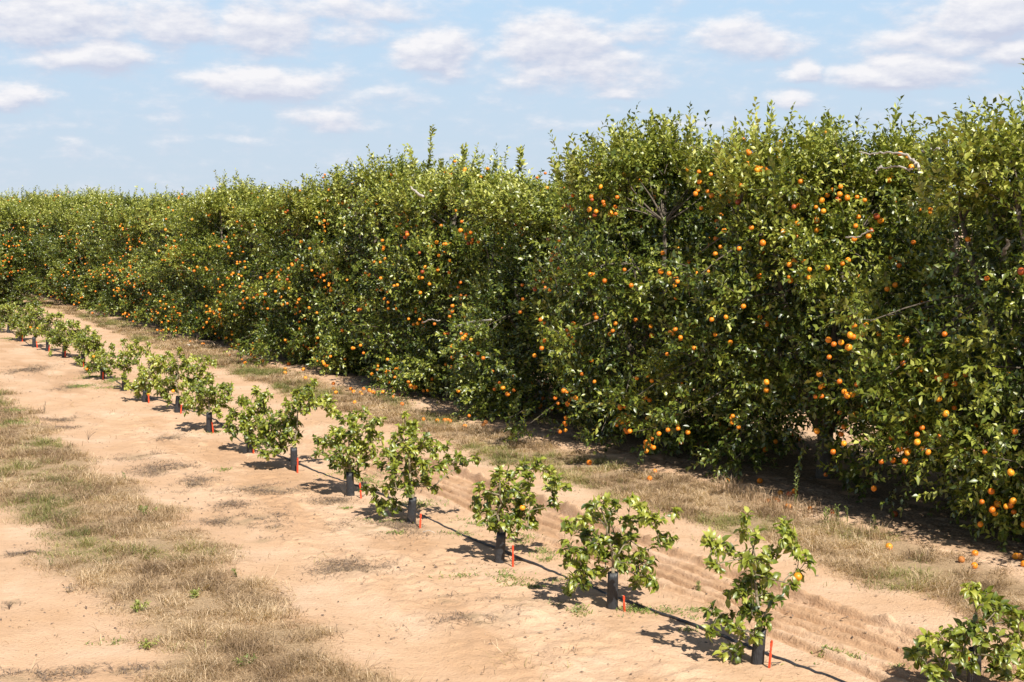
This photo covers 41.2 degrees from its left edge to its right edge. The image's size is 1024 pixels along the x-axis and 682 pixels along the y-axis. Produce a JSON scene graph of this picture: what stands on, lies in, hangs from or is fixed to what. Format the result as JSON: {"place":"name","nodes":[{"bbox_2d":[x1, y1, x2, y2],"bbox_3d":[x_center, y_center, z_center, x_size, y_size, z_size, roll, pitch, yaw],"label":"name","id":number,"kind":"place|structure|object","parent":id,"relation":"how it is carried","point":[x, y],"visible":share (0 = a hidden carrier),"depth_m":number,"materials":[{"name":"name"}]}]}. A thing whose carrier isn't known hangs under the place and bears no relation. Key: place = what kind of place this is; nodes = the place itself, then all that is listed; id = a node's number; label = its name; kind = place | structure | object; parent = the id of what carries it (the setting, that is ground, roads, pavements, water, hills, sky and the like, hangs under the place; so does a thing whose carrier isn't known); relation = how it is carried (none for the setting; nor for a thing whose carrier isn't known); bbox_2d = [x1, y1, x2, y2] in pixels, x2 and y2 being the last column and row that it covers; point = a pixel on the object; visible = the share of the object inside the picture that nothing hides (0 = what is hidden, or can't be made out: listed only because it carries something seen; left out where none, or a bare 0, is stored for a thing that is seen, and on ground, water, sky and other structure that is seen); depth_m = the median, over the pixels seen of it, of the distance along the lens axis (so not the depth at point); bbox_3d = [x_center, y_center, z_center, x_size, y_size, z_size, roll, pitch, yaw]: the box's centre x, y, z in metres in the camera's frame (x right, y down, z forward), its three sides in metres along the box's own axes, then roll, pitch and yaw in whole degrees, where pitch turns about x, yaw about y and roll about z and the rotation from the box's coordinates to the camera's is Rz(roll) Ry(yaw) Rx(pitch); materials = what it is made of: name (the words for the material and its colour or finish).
{"place":"outdoors","nodes":[
{"label":"outdoors","id":0,"kind":"place"},
{"bbox_2d":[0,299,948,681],"bbox_3d":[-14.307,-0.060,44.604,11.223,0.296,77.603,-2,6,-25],"label":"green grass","id":1,"kind":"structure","parent":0,"point":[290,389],"depth_m":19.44,"materials":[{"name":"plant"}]},
{"bbox_2d":[0,230,1023,681],"bbox_3d":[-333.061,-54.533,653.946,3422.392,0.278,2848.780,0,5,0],"label":"ground","id":2,"kind":"structure","parent":0,"point":[612,652],"depth_m":15.87,"materials":[{"name":"soil"}]},
{"bbox_2d":[0,187,20,204],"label":"orange tree","id":3,"kind":"object","parent":2,"relation":"on","point":[10,196],"visible":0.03,"depth_m":88.35,"materials":[{"name":"green plant"}]},
{"bbox_2d":[0,301,21,332],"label":"young orange tree","id":4,"kind":"object","parent":2,"relation":"on","point":[8,308],"visible":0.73,"depth_m":47.59,"materials":[{"name":"green plant"}]},
{"bbox_2d":[8,303,36,341],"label":"young orange tree","id":5,"kind":"object","parent":2,"relation":"on","point":[17,322],"visible":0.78,"depth_m":44.81,"materials":[{"name":"green plant"}]},
{"bbox_2d":[10,207,40,279],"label":"orange tree","id":6,"kind":"object","parent":2,"relation":"on","point":[26,231],"visible":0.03,"depth_m":76.81,"materials":[{"name":"green plant"}]},
{"bbox_2d":[1,185,51,228],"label":"orange tree","id":7,"kind":"object","parent":2,"relation":"on","point":[22,198],"visible":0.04,"depth_m":80.98,"materials":[{"name":"green plant"}]},
{"bbox_2d":[20,306,45,347],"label":"young orange tree","id":8,"kind":"object","parent":2,"relation":"on","point":[31,318],"visible":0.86,"depth_m":42.86,"materials":[{"name":"green plant"}]},
{"bbox_2d":[0,195,69,308],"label":"orange tree","id":9,"kind":"object","parent":2,"relation":"on","point":[11,263],"visible":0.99,"depth_m":60.67,"materials":[{"name":"green plant"}]},
{"bbox_2d":[20,207,69,294],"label":"orange tree","id":10,"kind":"object","parent":2,"relation":"on","point":[42,220],"visible":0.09,"depth_m":69.95,"materials":[{"name":"green plant"}]},
{"bbox_2d":[13,184,85,291],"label":"orange tree","id":11,"kind":"object","parent":2,"relation":"on","point":[35,202],"visible":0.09,"depth_m":73.64,"materials":[{"name":"green plant"}]},
{"bbox_2d":[37,310,64,350],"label":"young orange tree","id":12,"kind":"object","parent":2,"relation":"on","point":[48,332],"visible":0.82,"depth_m":41.49,"materials":[{"name":"green plant"}]},
{"bbox_2d":[46,318,91,357],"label":"young orange tree","id":13,"kind":"object","parent":2,"relation":"on","point":[60,338],"visible":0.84,"depth_m":39.51,"materials":[{"name":"green plant"}]},
{"bbox_2d":[62,583,78,592],"bbox_3d":[-4.737,2.650,14.609,0.128,0.126,0.189,2,6,24],"label":"weed plant","id":14,"kind":"object","parent":2,"relation":"on","point":[69,587],"visible":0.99,"depth_m":14.58,"materials":[{"name":"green plant"}]},
{"bbox_2d":[33,184,125,299],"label":"orange tree","id":15,"kind":"object","parent":2,"relation":"on","point":[64,203],"visible":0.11,"depth_m":66.43,"materials":[{"name":"green plant"}]},
{"bbox_2d":[41,196,127,304],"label":"orange tree","id":16,"kind":"object","parent":2,"relation":"on","point":[69,221],"visible":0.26,"depth_m":62.62,"materials":[{"name":"green plant"}]},
{"bbox_2d":[70,329,105,365],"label":"young orange tree","id":17,"kind":"object","parent":2,"relation":"on","point":[89,343],"visible":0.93,"depth_m":36.86,"materials":[{"name":"green plant"}]},
{"bbox_2d":[83,342,118,378],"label":"young orange tree","id":18,"kind":"object","parent":2,"relation":"on","point":[102,366],"visible":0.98,"depth_m":34.05,"materials":[{"name":"green plant"}]},
{"bbox_2d":[68,186,156,309],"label":"orange tree","id":19,"kind":"object","parent":2,"relation":"on","point":[86,293],"visible":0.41,"depth_m":59.61,"materials":[{"name":"green plant"}]},
{"bbox_2d":[76,195,161,317],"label":"orange tree","id":20,"kind":"object","parent":2,"relation":"on","point":[117,220],"visible":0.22,"depth_m":55.40,"materials":[{"name":"green plant"}]},
{"bbox_2d":[115,338,150,390],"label":"young orange tree","id":21,"kind":"object","parent":2,"relation":"on","point":[127,355],"visible":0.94,"depth_m":31.52,"materials":[{"name":"green plant"}]},
{"bbox_2d":[130,599,150,611],"bbox_3d":[-3.838,2.715,13.902,0.264,0.156,0.242,3,6,30],"label":"weed plant","id":22,"kind":"object","parent":2,"relation":"on","point":[137,603],"visible":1,"depth_m":13.93,"materials":[{"name":"green plant"}]},
{"bbox_2d":[122,352,167,401],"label":"young orange tree","id":23,"kind":"object","parent":2,"relation":"on","point":[143,379],"visible":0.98,"depth_m":29.91,"materials":[{"name":"green plant"}]},
{"bbox_2d":[139,505,157,514],"bbox_3d":[-4.898,2.286,18.306,0.270,0.205,0.181,0,5,0],"label":"weed plant","id":24,"kind":"object","parent":2,"relation":"on","point":[145,508],"visible":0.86,"depth_m":18.33,"materials":[{"name":"green plant"}]},
{"bbox_2d":[138,635,161,648],"bbox_3d":[-3.387,2.833,12.737,0.213,0.135,0.216,0,5,0],"label":"weed plant","id":25,"kind":"object","parent":2,"relation":"on","point":[145,644],"visible":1,"depth_m":12.74,"materials":[{"name":"green plant"}]},
{"bbox_2d":[106,183,211,323],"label":"orange tree","id":26,"kind":"object","parent":2,"relation":"on","point":[168,200],"visible":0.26,"depth_m":52.24,"materials":[{"name":"green plant"}]},
{"bbox_2d":[120,198,241,331],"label":"orange tree","id":27,"kind":"object","parent":2,"relation":"on","point":[161,289],"visible":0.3,"depth_m":48.72,"materials":[{"name":"green plant"}]},
{"bbox_2d":[153,346,217,412],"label":"young orange tree","id":28,"kind":"object","parent":2,"relation":"on","point":[161,390],"visible":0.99,"depth_m":27.98,"materials":[{"name":"green plant"}]},
{"bbox_2d":[189,588,202,598],"bbox_3d":[-3.348,2.670,14.404,0.117,0.132,0.169,2,5,18],"label":"weed plant","id":29,"kind":"object","parent":2,"relation":"on","point":[194,593],"visible":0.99,"depth_m":14.37,"materials":[{"name":"green plant"}]},
{"bbox_2d":[179,375,234,432],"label":"young orange tree","id":30,"kind":"object","parent":2,"relation":"on","point":[201,391],"visible":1,"depth_m":25.61,"materials":[{"name":"green plant"}]},
{"bbox_2d":[141,168,292,341],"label":"orange tree","id":31,"kind":"object","parent":2,"relation":"on","point":[195,315],"visible":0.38,"depth_m":44.83,"materials":[{"name":"green plant"}]},
{"bbox_2d":[233,653,258,665],"bbox_3d":[-2.416,2.876,12.277,0.231,0.134,0.173,-5,7,-45],"label":"weed plant","id":32,"kind":"object","parent":2,"relation":"on","point":[244,661],"visible":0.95,"depth_m":12.27,"materials":[{"name":"green plant"}]},
{"bbox_2d":[222,385,273,452],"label":"young orange tree","id":33,"kind":"object","parent":2,"relation":"on","point":[246,427],"visible":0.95,"depth_m":23.31,"materials":[{"name":"green plant"}]},
{"bbox_2d":[196,179,353,351],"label":"orange tree","id":34,"kind":"object","parent":2,"relation":"on","point":[237,313],"visible":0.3,"depth_m":41.58,"materials":[{"name":"green plant"}]},
{"bbox_2d":[248,378,337,470],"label":"young orange tree","id":35,"kind":"object","parent":2,"relation":"on","point":[287,425],"visible":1,"depth_m":21.62,"materials":[{"name":"green plant"}]},
{"bbox_2d":[222,162,412,367],"bbox_3d":[-4.782,-2.110,38.415,6.172,5.883,6.057,2,6,23],"label":"orange tree","id":36,"kind":"object","parent":2,"relation":"on","point":[303,208],"visible":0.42,"depth_m":37.48,"materials":[{"name":"green plant"}]},
{"bbox_2d":[311,405,386,495],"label":"young orange tree","id":37,"kind":"object","parent":2,"relation":"on","point":[356,446],"visible":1,"depth_m":19.64,"materials":[{"name":"green plant"}]},
{"bbox_2d":[284,143,477,379],"bbox_3d":[-2.401,-1.950,35.188,5.956,6.364,6.058,-2,6,-26],"label":"orange tree","id":38,"kind":"object","parent":2,"relation":"on","point":[364,216],"visible":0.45,"depth_m":34.59,"materials":[{"name":"green plant"}]},
{"bbox_2d":[398,505,420,523],"bbox_3d":[-1.322,2.264,17.895,0.421,0.295,0.225,0,5,0],"label":"dry tuft","id":39,"kind":"object","parent":2,"relation":"on","point":[412,521],"visible":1,"depth_m":17.91,"materials":[{"name":"beige plant"}]},
{"bbox_2d":[416,513,422,527],"bbox_3d":[-1.221,2.362,17.840,0.104,0.256,0.213,0,5,4],"label":"irrigation stake","id":40,"kind":"object","parent":2,"relation":"on","point":[419,524],"visible":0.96,"depth_m":17.74,"materials":[{"name":"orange plastic"}]},
{"bbox_2d":[358,410,481,523],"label":"young orange tree","id":41,"kind":"object","parent":2,"relation":"on","point":[409,448],"visible":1,"depth_m":17.86,"materials":[{"name":"green plant"}]},
{"bbox_2d":[1,329,845,681],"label":"irrigation hose","id":42,"kind":"object","parent":2,"relation":"on","point":[537,563],"visible":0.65,"depth_m":15.45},
{"bbox_2d":[344,124,546,405],"bbox_3d":[-0.991,-1.841,31.705,5.908,6.372,6.185,5,7,43],"label":"orange tree","id":43,"kind":"object","parent":2,"relation":"on","point":[432,278],"visible":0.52,"depth_m":30.39,"materials":[{"name":"green plant"}]},
{"bbox_2d":[0,336,910,669],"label":"green weeds","id":44,"kind":"object","parent":2,"relation":"on","point":[528,584],"visible":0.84,"depth_m":16.07,"materials":[{"name":"green plant"}]},
{"bbox_2d":[0,361,1014,681],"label":"dead weeds","id":45,"kind":"object","parent":2,"relation":"on","point":[276,513],"visible":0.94,"depth_m":17.93,"materials":[{"name":"brown plant"}]},
{"bbox_2d":[0,292,1023,681],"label":"dry grass","id":46,"kind":"structure","parent":2,"relation":"on","point":[696,496],"depth_m":16.50,"materials":[{"name":"beige plant"}]},
{"bbox_2d":[0,325,1023,681],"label":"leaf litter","id":47,"kind":"object","parent":2,"relation":"on","point":[490,555],"visible":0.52,"depth_m":16.62,"materials":[{"name":"brown plant"}]},
{"bbox_2d":[512,545,520,566],"bbox_3d":[0.004,2.507,15.843,0.146,0.317,0.144,4,7,41],"label":"irrigation stake","id":48,"kind":"object","parent":2,"relation":"on","point":[513,563],"visible":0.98,"depth_m":15.76,"materials":[{"name":"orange plastic"}]},
{"bbox_2d":[469,455,573,563],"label":"young orange tree","id":49,"kind":"object","parent":2,"relation":"on","point":[496,523],"visible":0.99,"depth_m":15.91,"materials":[{"name":"green plant"}]},
{"bbox_2d":[426,144,682,423],"bbox_3d":[1.291,-1.099,28.119,6.119,5.889,5.975,0,5,-1],"label":"orange tree","id":50,"kind":"object","parent":2,"relation":"on","point":[508,359],"visible":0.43,"depth_m":26.96,"materials":[{"name":"green plant"}]},
{"bbox_2d":[555,491,683,609],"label":"young orange tree","id":51,"kind":"object","parent":2,"relation":"on","point":[620,564],"visible":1,"depth_m":13.90,"materials":[{"name":"green plant"}]},
{"bbox_2d":[622,595,632,611],"bbox_3d":[1.164,2.698,13.984,0.095,0.229,0.202,3,6,34],"label":"irrigation stake","id":52,"kind":"object","parent":2,"relation":"on","point":[623,606],"visible":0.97,"depth_m":13.89,"materials":[{"name":"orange plastic"}]},
{"bbox_2d":[586,197,696,356],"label":"orange tree","id":53,"kind":"object","parent":2,"relation":"on","point":[667,245],"depth_m":35.88,"materials":[{"name":"green plant"}]},
{"bbox_2d":[501,101,852,469],"bbox_3d":[2.646,-1.113,24.312,5.754,6.223,5.923,-1,5,-13],"label":"orange tree","id":54,"kind":"object","parent":2,"relation":"on","point":[638,180],"visible":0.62,"depth_m":23.25,"materials":[{"name":"green plant"}]},
{"bbox_2d":[695,580,700,590],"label":"weed plant","id":55,"kind":"object","parent":2,"relation":"on","point":[697,585],"visible":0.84,"depth_m":14.75,"materials":[{"name":"green plant"}]},
{"bbox_2d":[655,199,789,371],"bbox_3d":[6.134,-1.539,33.814,6.281,5.529,6.401,-4,6,-37],"label":"orange tree","id":56,"kind":"object","parent":2,"relation":"on","point":[710,276],"depth_m":32.53,"materials":[{"name":"green plant"}]},
{"bbox_2d":[698,506,816,664],"bbox_3d":[2.163,2.234,12.201,1.073,1.451,0.795,-3,6,-28],"label":"young orange tree","id":57,"kind":"object","parent":2,"relation":"on","point":[759,570],"visible":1,"depth_m":12.20,"materials":[{"name":"green plant"}]},
{"bbox_2d":[766,640,780,667],"bbox_3d":[2.289,2.808,12.197,0.222,0.321,0.144,2,5,19],"label":"irrigation stake","id":58,"kind":"object","parent":2,"relation":"on","point":[770,655],"visible":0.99,"depth_m":12.13,"materials":[{"name":"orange plastic"}]},
{"bbox_2d":[793,468,799,505],"bbox_3d":[3.856,1.999,18.512,0.083,0.644,0.148,4,6,38],"label":"weed plant","id":59,"kind":"object","parent":2,"relation":"on","point":[796,484],"visible":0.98,"depth_m":18.52,"materials":[{"name":"green plant"}]},
{"bbox_2d":[571,95,1023,490],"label":"orange tree","id":60,"kind":"object","parent":2,"relation":"on","point":[820,194],"visible":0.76,"depth_m":19.99,"materials":[{"name":"green plant"}]},
{"bbox_2d":[823,506,829,523],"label":"weed plant","id":61,"kind":"object","parent":2,"relation":"on","point":[826,513],"visible":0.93,"depth_m":17.57,"materials":[{"name":"green plant"}]},
{"bbox_2d":[834,504,839,525],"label":"weed plant","id":62,"kind":"object","parent":2,"relation":"on","point":[837,512],"visible":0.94,"depth_m":17.51,"materials":[{"name":"green plant"}]},
{"bbox_2d":[849,524,882,530],"bbox_3d":[4.506,2.396,17.368,0.463,0.115,0.285,0,5,0],"label":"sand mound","id":63,"kind":"object","parent":2,"relation":"on","point":[865,525],"visible":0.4,"depth_m":17.31,"materials":[{"name":"beige sand"}]},
{"bbox_2d":[872,514,877,528],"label":"weed plant","id":64,"kind":"object","parent":2,"relation":"on","point":[875,520],"visible":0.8,"depth_m":17.26,"materials":[{"name":"green plant"}]},
{"bbox_2d":[885,543,892,549],"bbox_3d":[4.530,2.469,16.379,0.085,0.083,0.087,33,14,-39],"label":"fallen orange","id":65,"kind":"object","parent":2,"relation":"on","point":[889,545],"visible":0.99,"depth_m":16.35,"materials":[{"name":"orange food"}]},
{"bbox_2d":[773,188,1011,409],"bbox_3d":[8.430,-1.027,29.725,6.199,5.664,6.448,5,7,43],"label":"orange tree","id":66,"kind":"object","parent":2,"relation":"on","point":[893,271],"visible":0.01,"depth_m":28.99,"materials":[{"name":"green plant"}]},
{"bbox_2d":[798,58,1023,552],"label":"orange tree","id":67,"kind":"object","parent":2,"relation":"on","point":[982,157],"visible":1,"depth_m":17.04,"materials":[{"name":"green plant"}]},
{"bbox_2d":[958,556,964,562],"bbox_3d":[5.174,2.513,15.681,0.080,0.079,0.077,5,-31,-28],"label":"fallen orange","id":68,"kind":"object","parent":2,"relation":"on","point":[961,559],"visible":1,"depth_m":15.66,"materials":[{"name":"orange food"}]},
{"bbox_2d":[902,581,1023,681],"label":"young orange tree","id":69,"kind":"object","parent":2,"relation":"on","point":[992,607],"visible":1,"depth_m":11.41,"materials":[{"name":"green plant"}]},
{"bbox_2d":[971,562,977,568],"bbox_3d":[5.236,2.543,15.434,0.074,0.076,0.076,-14,-2,-27],"label":"fallen orange","id":70,"kind":"object","parent":2,"relation":"on","point":[975,564],"visible":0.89,"depth_m":15.41,"materials":[{"name":"orange food"}]},
{"bbox_2d":[928,181,1023,438],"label":"orange tree","id":71,"kind":"object","parent":2,"relation":"on","point":[946,222],"visible":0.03,"depth_m":26.34,"materials":[{"name":"green plant"}]},
{"bbox_2d":[1012,553,1017,559],"bbox_3d":[5.882,2.510,15.907,0.085,0.082,0.086,-40,-15,32],"label":"fallen orange","id":72,"kind":"object","parent":2,"relation":"on","point":[1015,556],"visible":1,"depth_m":15.88,"materials":[{"name":"orange food"}]},
{"bbox_2d":[1018,553,1023,559],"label":"fallen orange","id":73,"kind":"object","parent":2,"relation":"on","point":[1020,556],"visible":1,"depth_m":15.85,"materials":[{"name":"orange food"}]},
{"bbox_2d":[0,0,1023,201],"label":"sky","id":74,"kind":"structure","parent":0,"point":[125,94],"materials":[{"name":"blue"}]},
{"bbox_2d":[707,475,899,542],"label":"tall dry grass","id":75,"kind":"structure","parent":0,"point":[748,491],"depth_m":18.37,"materials":[{"name":"beige plant"}]}
]}

